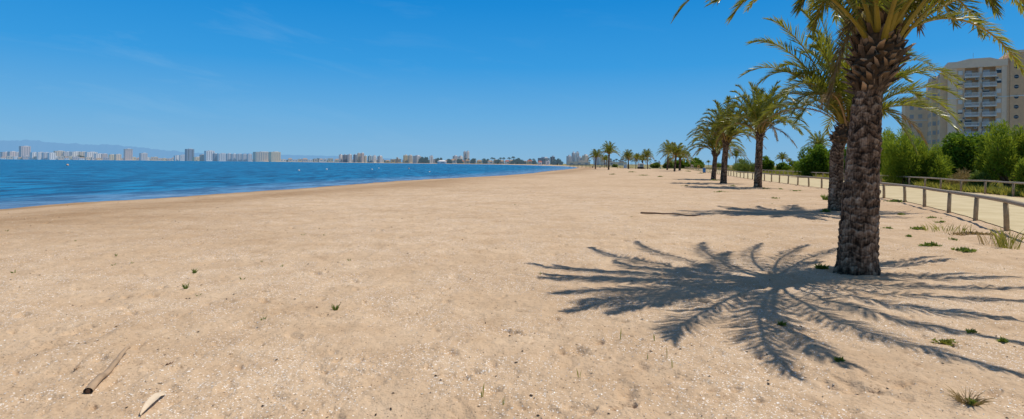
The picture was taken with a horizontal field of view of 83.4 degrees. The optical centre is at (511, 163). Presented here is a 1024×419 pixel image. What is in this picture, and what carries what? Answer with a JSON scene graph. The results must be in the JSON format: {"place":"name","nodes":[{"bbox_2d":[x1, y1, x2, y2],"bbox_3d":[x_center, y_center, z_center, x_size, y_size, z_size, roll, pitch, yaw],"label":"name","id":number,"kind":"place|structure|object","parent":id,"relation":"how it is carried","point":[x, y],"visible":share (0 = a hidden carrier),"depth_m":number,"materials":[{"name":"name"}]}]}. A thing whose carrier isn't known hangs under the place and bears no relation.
{"place":"outdoors","nodes":[
{"label":"outdoors","id":0,"kind":"place"},
{"bbox_2d":[0,140,309,159],"bbox_3d":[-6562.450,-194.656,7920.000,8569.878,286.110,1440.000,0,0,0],"label":"hills","id":1,"kind":"structure","parent":0,"point":[35,145],"depth_m":8009.28,"materials":[{"name":"blue"}]},
{"bbox_2d":[0,159,576,208],"bbox_3d":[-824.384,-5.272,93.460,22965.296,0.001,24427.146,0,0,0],"label":"water","id":2,"kind":"structure","parent":0,"point":[28,182],"depth_m":71.22,"materials":[{"name":"liquid"}]},
{"bbox_2d":[241,153,476,162],"bbox_3d":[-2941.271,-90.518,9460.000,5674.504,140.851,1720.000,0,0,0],"label":"hills","id":3,"kind":"structure","parent":0,"point":[314,157],"depth_m":9624.71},
{"bbox_2d":[0,160,1023,418],"bbox_3d":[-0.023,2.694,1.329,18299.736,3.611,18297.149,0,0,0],"label":"ground","id":4,"kind":"structure","parent":0,"point":[56,258],"depth_m":6.06,"materials":[{"name":"sand"}]},
{"bbox_2d":[0,152,6,156],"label":"distant building","id":5,"kind":"structure","parent":4,"relation":"on","point":[3,154],"depth_m":2598.14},
{"bbox_2d":[7,151,15,156],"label":"distant building","id":6,"kind":"structure","parent":4,"relation":"on","point":[12,153],"depth_m":2603.78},
{"bbox_2d":[19,146,30,156],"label":"distant building","id":7,"kind":"structure","parent":4,"relation":"on","point":[24,150],"depth_m":2552.40,"materials":[{"name":"concrete"}]},
{"bbox_2d":[30,152,35,158],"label":"distant building","id":8,"kind":"structure","parent":4,"relation":"on","point":[32,154],"depth_m":2497.12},
{"bbox_2d":[36,152,41,159],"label":"distant building","id":9,"kind":"structure","parent":4,"relation":"on","point":[39,155],"depth_m":2499.35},
{"bbox_2d":[42,152,48,159],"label":"distant building","id":10,"kind":"structure","parent":4,"relation":"on","point":[44,155],"depth_m":2478.01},
{"bbox_2d":[47,152,55,159],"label":"distant building","id":11,"kind":"structure","parent":4,"relation":"on","point":[51,155],"depth_m":2481.80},
{"bbox_2d":[53,151,64,155],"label":"distant building","id":12,"kind":"structure","parent":4,"relation":"on","point":[59,153],"depth_m":2604.77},
{"bbox_2d":[69,151,80,156],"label":"distant building","id":13,"kind":"structure","parent":4,"relation":"on","point":[74,153],"depth_m":2617.01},
{"bbox_2d":[84,152,97,157],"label":"distant building","id":14,"kind":"structure","parent":4,"relation":"on","point":[89,154],"depth_m":2501.16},
{"bbox_2d":[94,153,101,159],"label":"distant building","id":15,"kind":"structure","parent":4,"relation":"on","point":[97,155],"depth_m":2478.78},
{"bbox_2d":[83,346,130,393],"bbox_3d":[-2.819,1.434,4.040,0.056,0.084,0.779,0,0,-17],"label":"cane","id":16,"kind":"object","parent":4,"relation":"on","point":[92,385],"visible":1,"depth_m":3.88,"materials":[{"name":"brown wood"}]},
{"bbox_2d":[114,154,120,159],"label":"distant building","id":17,"kind":"structure","parent":4,"relation":"on","point":[117,156],"depth_m":2450.46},
{"bbox_2d":[124,149,132,159],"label":"distant building","id":18,"kind":"structure","parent":4,"relation":"on","point":[128,154],"depth_m":2403.45,"materials":[{"name":"concrete"}]},
{"bbox_2d":[139,153,147,159],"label":"distant building","id":19,"kind":"structure","parent":4,"relation":"on","point":[143,156],"depth_m":2352.15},
{"bbox_2d":[140,390,165,414],"bbox_3d":[-2.192,1.455,3.519,0.044,0.050,0.330,0,0,-9],"label":"reed leaf","id":20,"kind":"object","parent":4,"relation":"on","point":[153,398],"visible":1,"depth_m":3.51,"materials":[{"name":"plant"}]},
{"bbox_2d":[179,155,184,160],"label":"distant building","id":21,"kind":"structure","parent":4,"relation":"on","point":[181,157],"depth_m":2151.02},
{"bbox_2d":[185,149,193,160],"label":"distant building","id":22,"kind":"structure","parent":4,"relation":"on","point":[189,154],"depth_m":2101.55,"materials":[{"name":"concrete"}]},
{"bbox_2d":[199,154,203,160],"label":"distant building","id":23,"kind":"structure","parent":4,"relation":"on","point":[201,157],"depth_m":2051.88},
{"bbox_2d":[204,150,214,160],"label":"distant building","id":24,"kind":"structure","parent":4,"relation":"on","point":[208,155],"depth_m":2051.06,"materials":[{"name":"concrete"}]},
{"bbox_2d":[212,153,216,160],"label":"distant building","id":25,"kind":"structure","parent":4,"relation":"on","point":[214,156],"depth_m":1950.39,"materials":[{"name":"concrete"}]},
{"bbox_2d":[217,153,225,160],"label":"distant building","id":26,"kind":"structure","parent":4,"relation":"on","point":[221,156],"depth_m":1951.85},
{"bbox_2d":[226,153,230,160],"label":"distant building","id":27,"kind":"structure","parent":4,"relation":"on","point":[228,156],"depth_m":1900.43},
{"bbox_2d":[231,153,235,160],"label":"distant building","id":28,"kind":"structure","parent":4,"relation":"on","point":[233,156],"depth_m":1899.91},
{"bbox_2d":[236,153,241,160],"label":"distant building","id":29,"kind":"structure","parent":4,"relation":"on","point":[238,156],"depth_m":1901.47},
{"bbox_2d":[242,154,246,160],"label":"distant building","id":30,"kind":"structure","parent":4,"relation":"on","point":[244,157],"depth_m":1900.90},
{"bbox_2d":[247,154,251,161],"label":"distant building","id":31,"kind":"structure","parent":4,"relation":"on","point":[249,157],"depth_m":1900.67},
{"bbox_2d":[253,151,268,161],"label":"distant building","id":32,"kind":"structure","parent":4,"relation":"on","point":[261,156],"depth_m":1853.61,"materials":[{"name":"concrete"}]},
{"bbox_2d":[269,151,280,161],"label":"distant building","id":33,"kind":"structure","parent":4,"relation":"on","point":[274,156],"depth_m":1833.29,"materials":[{"name":"concrete"}]},
{"bbox_2d":[330,303,340,309],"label":"weed","id":34,"kind":"object","parent":4,"relation":"on","point":[336,307],"visible":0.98,"depth_m":5.79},
{"bbox_2d":[342,154,346,161],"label":"distant building","id":35,"kind":"structure","parent":4,"relation":"on","point":[344,157],"depth_m":1501.10,"materials":[{"name":"concrete"}]},
{"bbox_2d":[347,154,351,161],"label":"distant building","id":36,"kind":"structure","parent":4,"relation":"on","point":[349,157],"depth_m":1499.47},
{"bbox_2d":[360,153,363,161],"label":"distant building","id":37,"kind":"structure","parent":4,"relation":"on","point":[361,157],"depth_m":1460.08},
{"bbox_2d":[377,155,382,162],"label":"distant building","id":38,"kind":"structure","parent":4,"relation":"on","point":[379,158],"depth_m":1399.55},
{"bbox_2d":[403,154,407,162],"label":"distant building","id":39,"kind":"structure","parent":4,"relation":"on","point":[405,158],"depth_m":1250.69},
{"bbox_2d":[408,155,412,162],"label":"distant building","id":40,"kind":"structure","parent":4,"relation":"on","point":[410,158],"depth_m":1249.78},
{"bbox_2d":[413,155,420,162],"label":"distant building","id":41,"kind":"structure","parent":4,"relation":"on","point":[416,158],"depth_m":1228.01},
{"bbox_2d":[437,160,446,163],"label":"distant house","id":42,"kind":"structure","parent":4,"relation":"on","point":[441,162],"depth_m":986.40,"materials":[{"name":"stone"}]},
{"bbox_2d":[456,159,463,163],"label":"building","id":43,"kind":"structure","parent":4,"relation":"on","point":[458,161],"depth_m":1095.20,"materials":[{"name":"white concrete"}]},
{"bbox_2d":[3,194,1018,417],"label":"beach litter","id":44,"kind":"object","parent":4,"relation":"on","point":[530,395],"visible":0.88,"depth_m":5.08,"materials":[{"name":"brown wood"}]},
{"bbox_2d":[0,208,1022,418],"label":"shell fragments","id":45,"kind":"object","parent":4,"relation":"on","point":[473,322],"visible":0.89,"depth_m":5.01,"materials":[{"name":"white"}]},
{"bbox_2d":[538,157,549,163],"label":"distant building","id":46,"kind":"structure","parent":4,"relation":"on","point":[542,158],"depth_m":900.35,"materials":[{"name":"stone"}]},
{"bbox_2d":[553,158,561,164],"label":"distant tree","id":47,"kind":"object","parent":4,"relation":"on","point":[557,161],"visible":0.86,"depth_m":691.13,"materials":[{"name":"green plant"}]},
{"bbox_2d":[566,155,571,164],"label":"distant building","id":48,"kind":"structure","parent":4,"relation":"on","point":[569,158],"depth_m":821.27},
{"bbox_2d":[567,160,589,164],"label":"distant house","id":49,"kind":"structure","parent":4,"relation":"on","point":[580,162],"depth_m":595.02,"materials":[{"name":"stone"}]},
{"bbox_2d":[582,154,588,161],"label":"distant building","id":50,"kind":"structure","parent":4,"relation":"on","point":[585,157],"depth_m":800.30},
{"bbox_2d":[588,149,604,168],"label":"palm tree","id":51,"kind":"object","parent":4,"relation":"on","point":[595,154],"visible":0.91,"depth_m":166.28,"materials":[{"name":"green plant"}]},
{"bbox_2d":[593,157,599,164],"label":"distant building","id":52,"kind":"structure","parent":4,"relation":"on","point":[598,161],"depth_m":761.30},
{"bbox_2d":[600,160,614,164],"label":"distant house","id":53,"kind":"structure","parent":4,"relation":"on","point":[602,162],"depth_m":635.15,"materials":[{"name":"tile"}]},
{"bbox_2d":[598,141,621,169],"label":"palm tree","id":54,"kind":"object","parent":4,"relation":"on","point":[609,148],"visible":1,"depth_m":150.82,"materials":[{"name":"green plant"}]},
{"bbox_2d":[615,161,626,165],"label":"distant house","id":55,"kind":"structure","parent":4,"relation":"on","point":[621,163],"depth_m":635.27,"materials":[{"name":"tile"}]},
{"bbox_2d":[621,149,636,168],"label":"palm tree","id":56,"kind":"object","parent":4,"relation":"on","point":[628,155],"visible":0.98,"depth_m":184.05,"materials":[{"name":"green plant"}]},
{"bbox_2d":[632,153,641,168],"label":"palm tree","id":57,"kind":"object","parent":4,"relation":"on","point":[637,156],"visible":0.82,"depth_m":194.57,"materials":[{"name":"green plant"}]},
{"bbox_2d":[637,163,643,168],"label":"beach hut","id":58,"kind":"object","parent":4,"relation":"on","point":[640,165],"visible":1,"depth_m":196.19,"materials":[{"name":"white wood"}]},
{"bbox_2d":[634,155,651,163],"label":"palm tree","id":59,"kind":"object","parent":4,"relation":"on","point":[644,159],"visible":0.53,"depth_m":206.58,"materials":[{"name":"green plant"}]},
{"bbox_2d":[639,149,654,168],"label":"palm tree","id":60,"kind":"object","parent":4,"relation":"on","point":[645,152],"visible":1,"depth_m":190.74,"materials":[{"name":"green plant"}]},
{"bbox_2d":[650,162,660,167],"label":"bush","id":61,"kind":"object","parent":4,"relation":"on","point":[655,165],"visible":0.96,"depth_m":233.50,"materials":[{"name":"green plant"}]},
{"bbox_2d":[657,140,675,169],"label":"palm tree","id":62,"kind":"object","parent":4,"relation":"on","point":[665,144],"visible":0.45,"depth_m":160.96,"materials":[{"name":"green plant"}]},
{"bbox_2d":[662,161,673,167],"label":"bush","id":63,"kind":"object","parent":4,"relation":"on","point":[665,165],"visible":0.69,"depth_m":228.27,"materials":[{"name":"green plant"}]},
{"bbox_2d":[641,212,700,215],"bbox_3d":[4.753,1.529,17.282,1.741,0.076,0.049,0,0,17],"label":"dry stick","id":64,"kind":"object","parent":4,"relation":"on","point":[666,213],"visible":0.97,"depth_m":17.32,"materials":[{"name":"brown wood"}]},
{"bbox_2d":[660,142,690,170],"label":"palm tree","id":65,"kind":"object","parent":4,"relation":"on","point":[676,150],"visible":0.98,"depth_m":128.31,"materials":[{"name":"green plant"}]},
{"bbox_2d":[665,148,695,170],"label":"palm tree","id":66,"kind":"object","parent":4,"relation":"on","point":[683,157],"visible":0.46,"depth_m":147.30,"materials":[{"name":"green plant"}]},
{"bbox_2d":[671,159,696,167],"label":"bush","id":67,"kind":"object","parent":4,"relation":"on","point":[686,164],"visible":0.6,"depth_m":237.66,"materials":[{"name":"green plant"}]},
{"bbox_2d":[691,157,704,164],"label":"bush","id":68,"kind":"object","parent":4,"relation":"on","point":[697,160],"visible":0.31,"depth_m":249.08,"materials":[{"name":"green plant"}]},
{"bbox_2d":[693,163,703,168],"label":"bush","id":69,"kind":"object","parent":4,"relation":"on","point":[695,166],"visible":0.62,"depth_m":214.69,"materials":[{"name":"green plant"}]},
{"bbox_2d":[684,122,748,178],"bbox_3d":[21.211,-1.423,59.501,6.432,6.428,6.787,0,0,39],"label":"palm tree","id":70,"kind":"object","parent":4,"relation":"on","point":[709,141],"visible":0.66,"depth_m":59.04,"materials":[{"name":"green plant"}]},
{"bbox_2d":[686,95,766,182],"bbox_3d":[17.377,-1.824,46.609,5.695,7.172,6.441,0,0,-33],"label":"palm tree","id":71,"kind":"object","parent":4,"relation":"on","point":[727,135],"visible":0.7,"depth_m":46.49,"materials":[{"name":"green plant"}]},
{"bbox_2d":[729,147,744,162],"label":"palm tree","id":72,"kind":"object","parent":4,"relation":"on","point":[735,152],"visible":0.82,"depth_m":222.91,"materials":[{"name":"green plant"}]},
{"bbox_2d":[731,159,754,172],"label":"bush","id":73,"kind":"object","parent":4,"relation":"on","point":[743,165],"visible":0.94,"depth_m":109.35,"materials":[{"name":"green plant"}]},
{"bbox_2d":[710,81,814,187],"bbox_3d":[16.855,-1.951,38.954,6.951,7.421,6.628,0,0,0],"label":"palm tree","id":74,"kind":"object","parent":4,"relation":"on","point":[755,104],"visible":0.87,"depth_m":38.55,"materials":[{"name":"green plant"}]},
{"bbox_2d":[754,155,774,171],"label":"bush","id":75,"kind":"object","parent":4,"relation":"on","point":[768,164],"visible":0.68,"depth_m":104.08,"materials":[{"name":"green plant"}]},
{"bbox_2d":[775,152,788,162],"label":"palm tree","id":76,"kind":"object","parent":4,"relation":"on","point":[781,156],"visible":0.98,"depth_m":233.19,"materials":[{"name":"green plant"}]},
{"bbox_2d":[777,320,786,325],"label":"creeping weed","id":77,"kind":"object","parent":4,"relation":"on","point":[782,323],"visible":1,"depth_m":5.44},
{"bbox_2d":[775,160,794,170],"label":"bush","id":78,"kind":"object","parent":4,"relation":"on","point":[783,165],"visible":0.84,"depth_m":120.02,"materials":[{"name":"green plant"}]},
{"bbox_2d":[792,160,799,173],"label":"bush","id":79,"kind":"object","parent":4,"relation":"on","point":[795,167],"visible":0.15,"depth_m":85.32,"materials":[{"name":"green plant"}]},
{"bbox_2d":[794,144,829,177],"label":"bush","id":80,"kind":"object","parent":4,"relation":"on","point":[817,159],"visible":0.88,"depth_m":70.89,"materials":[{"name":"green plant"}]},
{"bbox_2d":[800,130,831,148],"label":"palm tree","id":81,"kind":"object","parent":4,"relation":"on","point":[817,140],"visible":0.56,"depth_m":139.63,"materials":[{"name":"green plant"}]},
{"bbox_2d":[814,262,828,268],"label":"creeping weed","id":82,"kind":"object","parent":4,"relation":"on","point":[820,266],"visible":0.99,"depth_m":8.27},
{"bbox_2d":[820,194,827,199],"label":"weed","id":83,"kind":"object","parent":4,"relation":"on","point":[824,197],"visible":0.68,"depth_m":24.89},
{"bbox_2d":[833,357,845,361],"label":"creeping weed","id":84,"kind":"object","parent":4,"relation":"on","point":[837,359],"visible":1,"depth_m":4.37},
{"bbox_2d":[843,146,846,174],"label":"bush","id":85,"kind":"object","parent":4,"relation":"on","point":[844,158],"visible":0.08,"depth_m":65.69,"materials":[{"name":"green plant"}]},
{"bbox_2d":[671,0,1023,275],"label":"palm tree","id":86,"kind":"object","parent":4,"relation":"on","point":[880,30],"visible":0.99,"depth_m":7.78,"materials":[{"name":"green plant"}]},
{"bbox_2d":[738,3,964,210],"bbox_3d":[11.503,-1.948,19.499,6.440,7.280,7.175,0,0,34],"label":"palm tree","id":87,"kind":"object","parent":4,"relation":"on","point":[817,83],"visible":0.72,"depth_m":18.80,"materials":[{"name":"green plant"}]},
{"bbox_2d":[684,167,1023,230],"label":"wooden fence","id":88,"kind":"object","parent":4,"relation":"on","point":[1006,220],"visible":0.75,"depth_m":18.80,"materials":[{"name":"wood"}]},
{"bbox_2d":[703,167,1023,196],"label":"field grass","id":89,"kind":"structure","parent":4,"relation":"on","point":[1001,190],"depth_m":37.06,"materials":[{"name":"plant"}]},
{"bbox_2d":[706,167,1023,196],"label":"wooden fence","id":90,"kind":"object","parent":4,"relation":"on","point":[985,187],"visible":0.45,"depth_m":36.72,"materials":[{"name":"wood"}]},
{"bbox_2d":[879,127,895,177],"bbox_3d":[37.460,-0.952,58.064,2.848,5.656,2.354,0,0,31],"label":"bush","id":91,"kind":"object","parent":4,"relation":"on","point":[887,146],"visible":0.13,"depth_m":57.78,"materials":[{"name":"green plant"}]},
{"bbox_2d":[884,199,907,201],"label":"creeping weed","id":92,"kind":"object","parent":4,"relation":"on","point":[893,200],"visible":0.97,"depth_m":24.24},
{"bbox_2d":[880,125,932,183],"bbox_3d":[30.736,-0.564,44.933,3.968,5.251,3.548,0,0,-23],"label":"bush","id":93,"kind":"object","parent":4,"relation":"on","point":[907,162],"visible":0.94,"depth_m":44.49,"materials":[{"name":"green plant"}]},
{"bbox_2d":[910,226,924,229],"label":"creeping weed","id":94,"kind":"object","parent":4,"relation":"on","point":[917,228],"visible":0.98,"depth_m":13.72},
{"bbox_2d":[917,241,941,246],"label":"creeping weed","id":95,"kind":"object","parent":4,"relation":"on","point":[931,244],"visible":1,"depth_m":10.73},
{"bbox_2d":[918,144,955,184],"bbox_3d":[32.341,0.214,43.897,2.649,3.496,2.314,0,0,-17],"label":"bush","id":96,"kind":"object","parent":4,"relation":"on","point":[937,167],"visible":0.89,"depth_m":43.68,"materials":[{"name":"green plant"}]},
{"bbox_2d":[931,338,957,345],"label":"creeping weed","id":97,"kind":"object","parent":4,"relation":"on","point":[947,341],"visible":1,"depth_m":4.83,"materials":[{"name":"green plant"}]},
{"bbox_2d":[921,221,974,232],"bbox_3d":[10.007,1.480,13.289,1.030,0.220,0.990,0,0,22],"label":"grass tuft","id":98,"kind":"object","parent":4,"relation":"on","point":[936,228],"visible":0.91,"depth_m":13.38,"materials":[{"name":"plant"}]},
{"bbox_2d":[942,169,970,185],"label":"scrub","id":99,"kind":"object","parent":4,"relation":"on","point":[958,176],"visible":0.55,"depth_m":41.07,"materials":[{"name":"green plant"}]},
{"bbox_2d":[902,50,1023,149],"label":"apartment block","id":100,"kind":"structure","parent":4,"relation":"on","point":[992,89],"depth_m":173.72,"materials":[{"name":"beige painted plaster"},{"name":"white paint"},{"name":"glass"}]},
{"bbox_2d":[965,119,970,124],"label":"balcony door","id":101,"kind":"structure","parent":100,"relation":"in","point":[968,121],"depth_m":175.72,"materials":[{"name":"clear glass"}]},
{"bbox_2d":[982,118,988,124],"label":"balcony door","id":102,"kind":"structure","parent":100,"relation":"in","point":[985,120],"depth_m":173.55,"materials":[{"name":"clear glass"}]},
{"bbox_2d":[951,247,976,252],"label":"creeping weed","id":103,"kind":"object","parent":4,"relation":"on","point":[963,249],"visible":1,"depth_m":10.07,"materials":[{"name":"plant"}]},
{"bbox_2d":[939,131,990,176],"bbox_3d":[47.157,-0.845,59.940,6.278,5.189,4.946,0,0,0],"label":"bush","id":104,"kind":"object","parent":4,"relation":"on","point":[959,149],"visible":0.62,"depth_m":58.86,"materials":[{"name":"green plant"}]},
{"bbox_2d":[943,385,995,405],"bbox_3d":[2.890,1.474,3.641,0.278,0.105,0.259,0,0,0],"label":"dry tuft","id":105,"kind":"object","parent":4,"relation":"on","point":[957,397],"visible":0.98,"depth_m":3.63,"materials":[{"name":"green plant"}]},
{"bbox_2d":[948,231,993,235],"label":"creeping weed","id":106,"kind":"object","parent":4,"relation":"on","point":[971,232],"visible":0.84,"depth_m":12.71,"materials":[{"name":"green plant"}]},
{"bbox_2d":[965,328,978,333],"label":"creeping weed","id":107,"kind":"object","parent":4,"relation":"on","point":[972,330],"visible":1,"depth_m":5.15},
{"bbox_2d":[964,397,980,405],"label":"creeping weed","id":108,"kind":"object","parent":4,"relation":"on","point":[972,401],"visible":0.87,"depth_m":3.60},
{"bbox_2d":[966,169,992,187],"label":"bush","id":109,"kind":"object","parent":4,"relation":"on","point":[976,175],"visible":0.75,"depth_m":37.77,"materials":[{"name":"green plant"}]},
{"bbox_2d":[976,120,1007,180],"bbox_3d":[38.645,-0.860,46.046,2.580,5.247,2.186,0,0,0],"label":"bush","id":110,"kind":"object","parent":4,"relation":"on","point":[982,143],"visible":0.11,"depth_m":46.07,"materials":[{"name":"green plant"}]},
{"bbox_2d":[975,229,1009,245],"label":"grass tuft","id":111,"kind":"object","parent":4,"relation":"on","point":[978,234],"visible":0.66,"depth_m":11.18,"materials":[{"name":"plant"}]},
{"bbox_2d":[972,119,1023,187],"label":"bush","id":112,"kind":"object","parent":4,"relation":"on","point":[1000,157],"visible":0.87,"depth_m":37.62,"materials":[{"name":"green plant"}]},
{"bbox_2d":[996,336,1008,341],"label":"creeping weed","id":113,"kind":"object","parent":4,"relation":"on","point":[1001,339],"visible":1,"depth_m":4.88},
{"bbox_2d":[990,226,1023,249],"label":"grass tuft","id":114,"kind":"object","parent":4,"relation":"on","point":[1010,241],"visible":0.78,"depth_m":10.61,"materials":[{"name":"plant"}]},
{"bbox_2d":[1010,156,1023,190],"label":"bush","id":115,"kind":"object","parent":4,"relation":"on","point":[1019,173],"visible":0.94,"depth_m":30.19,"materials":[{"name":"green plant"}]},
{"bbox_2d":[0,0,1023,165],"label":"sky","id":116,"kind":"structure","parent":0,"point":[525,80],"materials":[{"name":"blue"}]},
{"bbox_2d":[689,169,1023,233],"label":"path","id":117,"kind":"structure","parent":0,"point":[990,211],"depth_m":25.11,"materials":[{"name":"sand"}]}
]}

